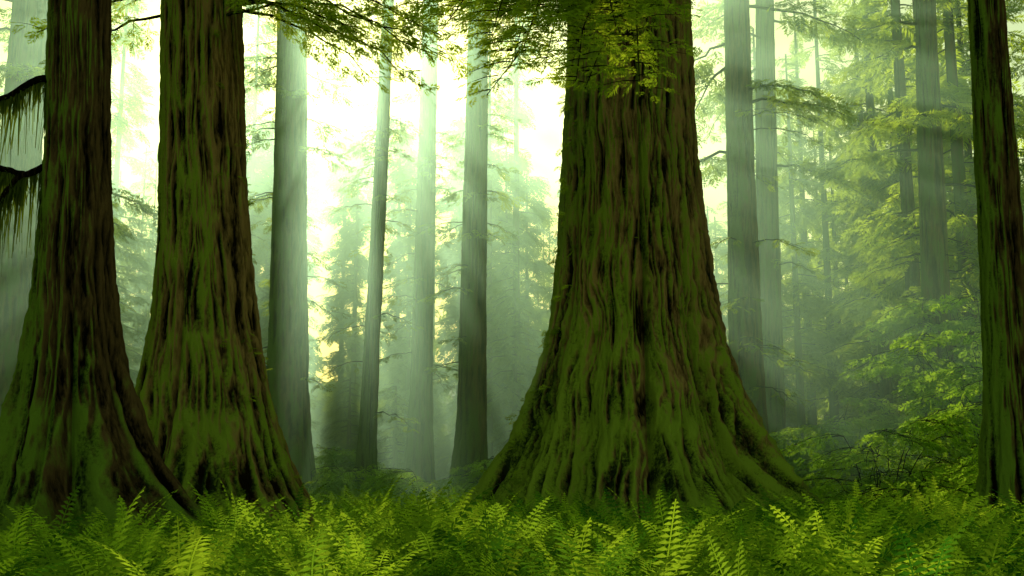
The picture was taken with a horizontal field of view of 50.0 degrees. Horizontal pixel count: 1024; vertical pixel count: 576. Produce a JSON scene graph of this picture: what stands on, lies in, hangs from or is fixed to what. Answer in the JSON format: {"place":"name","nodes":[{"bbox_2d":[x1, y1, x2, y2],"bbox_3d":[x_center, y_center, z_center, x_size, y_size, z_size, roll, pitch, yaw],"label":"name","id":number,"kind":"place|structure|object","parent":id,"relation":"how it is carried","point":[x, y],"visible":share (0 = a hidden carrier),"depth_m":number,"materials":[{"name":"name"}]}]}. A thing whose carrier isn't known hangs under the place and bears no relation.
{"place":"outdoors","nodes":[
{"label":"outdoors","id":0,"kind":"place"},
{"bbox_2d":[0,0,1023,384],"label":"sky","id":1,"kind":"structure","parent":0,"point":[542,143],"materials":[{"name":"white"}]},
{"bbox_2d":[252,385,822,575],"bbox_3d":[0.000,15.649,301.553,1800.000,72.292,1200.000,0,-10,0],"label":"ground","id":2,"kind":"structure","parent":0,"point":[450,392],"depth_m":600.02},
{"bbox_2d":[0,0,157,415],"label":"redwood tree","id":3,"kind":"object","parent":2,"relation":"on","point":[24,60],"visible":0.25,"depth_m":42.75,"materials":[{"name":"green plant"}]},
{"bbox_2d":[0,0,213,561],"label":"redwood tree","id":4,"kind":"object","parent":2,"relation":"on","point":[73,416],"visible":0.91,"depth_m":19.67,"materials":[{"name":"brown plant"}]},
{"bbox_2d":[10,0,472,542],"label":"redwood tree","id":5,"kind":"object","parent":2,"relation":"on","point":[202,390],"visible":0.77,"depth_m":25.59,"materials":[{"name":"brown plant"}]},
{"bbox_2d":[244,0,354,490],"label":"redwood tree","id":6,"kind":"object","parent":2,"relation":"on","point":[287,352],"visible":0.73,"depth_m":45.49,"materials":[{"name":"green plant"}]},
{"bbox_2d":[314,444,385,492],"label":"huckleberry shrub","id":7,"kind":"object","parent":2,"relation":"on","point":[336,458],"visible":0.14,"depth_m":50.39,"materials":[{"name":"green plant"}]},
{"bbox_2d":[309,0,423,489],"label":"fir tree","id":8,"kind":"object","parent":2,"relation":"on","point":[366,452],"visible":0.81,"depth_m":50.69,"materials":[{"name":"green plant"}]},
{"bbox_2d":[309,464,423,498],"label":"huckleberry shrub","id":9,"kind":"object","parent":2,"relation":"on","point":[332,483],"visible":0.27,"depth_m":44.12,"materials":[{"name":"green plant"}]},
{"bbox_2d":[357,0,463,491],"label":"fir tree","id":10,"kind":"object","parent":2,"relation":"on","point":[419,461],"visible":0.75,"depth_m":58.47,"materials":[{"name":"green plant"}]},
{"bbox_2d":[355,469,477,502],"bbox_3d":[-3.121,8.145,43.220,6.378,2.055,6.163,0,-10,0],"label":"huckleberry shrub","id":11,"kind":"object","parent":2,"relation":"on","point":[381,480],"visible":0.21,"depth_m":42.52,"materials":[{"name":"green plant"}]},
{"bbox_2d":[428,456,493,490],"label":"huckleberry shrub","id":12,"kind":"object","parent":2,"relation":"on","point":[468,476],"visible":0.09,"depth_m":45.95,"materials":[{"name":"green plant"}]},
{"bbox_2d":[405,0,525,489],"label":"fir tree","id":13,"kind":"object","parent":2,"relation":"on","point":[470,442],"visible":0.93,"depth_m":50.38,"materials":[{"name":"grey plant"}]},
{"bbox_2d":[0,0,1023,486],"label":"distant trees","id":14,"kind":"object","parent":2,"relation":"on","point":[826,316],"visible":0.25,"depth_m":79.05,"materials":[{"name":"green plant"}]},
{"bbox_2d":[0,474,1023,575],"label":"sword ferns","id":15,"kind":"object","parent":2,"relation":"on","point":[374,533],"visible":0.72,"depth_m":12.40,"materials":[{"name":"green plant"}]},
{"bbox_2d":[373,0,831,527],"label":"giant redwood tree","id":16,"kind":"object","parent":2,"relation":"on","point":[636,386],"visible":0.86,"depth_m":27.98,"materials":[{"name":"brown plant"}]},
{"bbox_2d":[691,0,870,448],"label":"fir tree","id":17,"kind":"object","parent":2,"relation":"on","point":[767,153],"visible":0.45,"depth_m":51.13,"materials":[{"name":"grey plant"}]},
{"bbox_2d":[694,0,875,433],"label":"redwood tree","id":18,"kind":"object","parent":2,"relation":"on","point":[745,336],"visible":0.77,"depth_m":42.73,"materials":[{"name":"green plant"}]},
{"bbox_2d":[769,396,915,493],"bbox_3d":[13.216,7.015,44.846,9.032,5.208,8.903,0,-10,0],"label":"vine maple shrub","id":19,"kind":"object","parent":2,"relation":"on","point":[800,471],"visible":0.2,"depth_m":43.77,"materials":[{"name":"green plant"}]},
{"bbox_2d":[808,411,905,478],"bbox_3d":[17.980,8.687,54.106,10.161,5.313,9.222,-5,-11,28],"label":"vine maple shrub","id":20,"kind":"object","parent":2,"relation":"on","point":[866,431],"visible":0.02,"depth_m":55.97,"materials":[{"name":"green plant"}]},
{"bbox_2d":[780,419,980,503],"bbox_3d":[10.359,5.258,30.833,6.220,3.035,8.048,-5,-11,29],"label":"vine maple shrub","id":21,"kind":"object","parent":2,"relation":"on","point":[855,455],"visible":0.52,"depth_m":30.18,"materials":[{"name":"green plant"}]},
{"bbox_2d":[825,471,975,518],"bbox_3d":[9.070,5.409,26.712,4.353,1.911,5.066,0,-10,0],"label":"vine maple shrub","id":22,"kind":"object","parent":2,"relation":"on","point":[887,491],"visible":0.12,"depth_m":25.70,"materials":[{"name":"green plant"}]},
{"bbox_2d":[844,3,961,415],"bbox_3d":[22.274,-5.015,61.522,7.209,34.600,6.421,4,-10,-21],"label":"hemlock tree","id":23,"kind":"object","parent":2,"relation":"on","point":[878,205],"visible":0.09,"depth_m":62.57,"materials":[{"name":"green plant"}]},
{"bbox_2d":[839,288,982,473],"bbox_3d":[15.781,3.829,35.918,8.645,7.531,9.000,0,-10,0],"label":"vine maple shrub","id":24,"kind":"object","parent":2,"relation":"on","point":[939,383],"visible":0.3,"depth_m":35.52,"materials":[{"name":"green plant"}]},
{"bbox_2d":[851,295,982,484],"bbox_3d":[19.993,4.366,45.669,11.527,9.694,12.451,0,-10,0],"label":"vine maple shrub","id":25,"kind":"object","parent":2,"relation":"on","point":[914,314],"visible":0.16,"depth_m":45.18,"materials":[{"name":"green plant"}]},
{"bbox_2d":[811,0,1023,460],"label":"redwood tree","id":26,"kind":"object","parent":2,"relation":"on","point":[928,115],"visible":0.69,"depth_m":46.40,"materials":[{"name":"green plant"}]},
{"bbox_2d":[870,380,982,504],"bbox_3d":[13.523,4.778,30.948,7.499,4.414,7.718,-7,-12,34],"label":"vine maple shrub","id":27,"kind":"object","parent":2,"relation":"on","point":[957,413],"visible":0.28,"depth_m":30.24,"materials":[{"name":"green plant"}]},
{"bbox_2d":[932,452,977,510],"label":"vine maple shrub","id":28,"kind":"object","parent":2,"relation":"on","point":[966,469],"visible":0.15,"depth_m":25.96,"materials":[{"name":"green plant"}]},
{"bbox_2d":[967,0,1023,524],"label":"redwood tree","id":29,"kind":"object","parent":2,"relation":"on","point":[1000,229],"visible":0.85,"depth_m":24.65,"materials":[{"name":"brown plant"}]}
]}

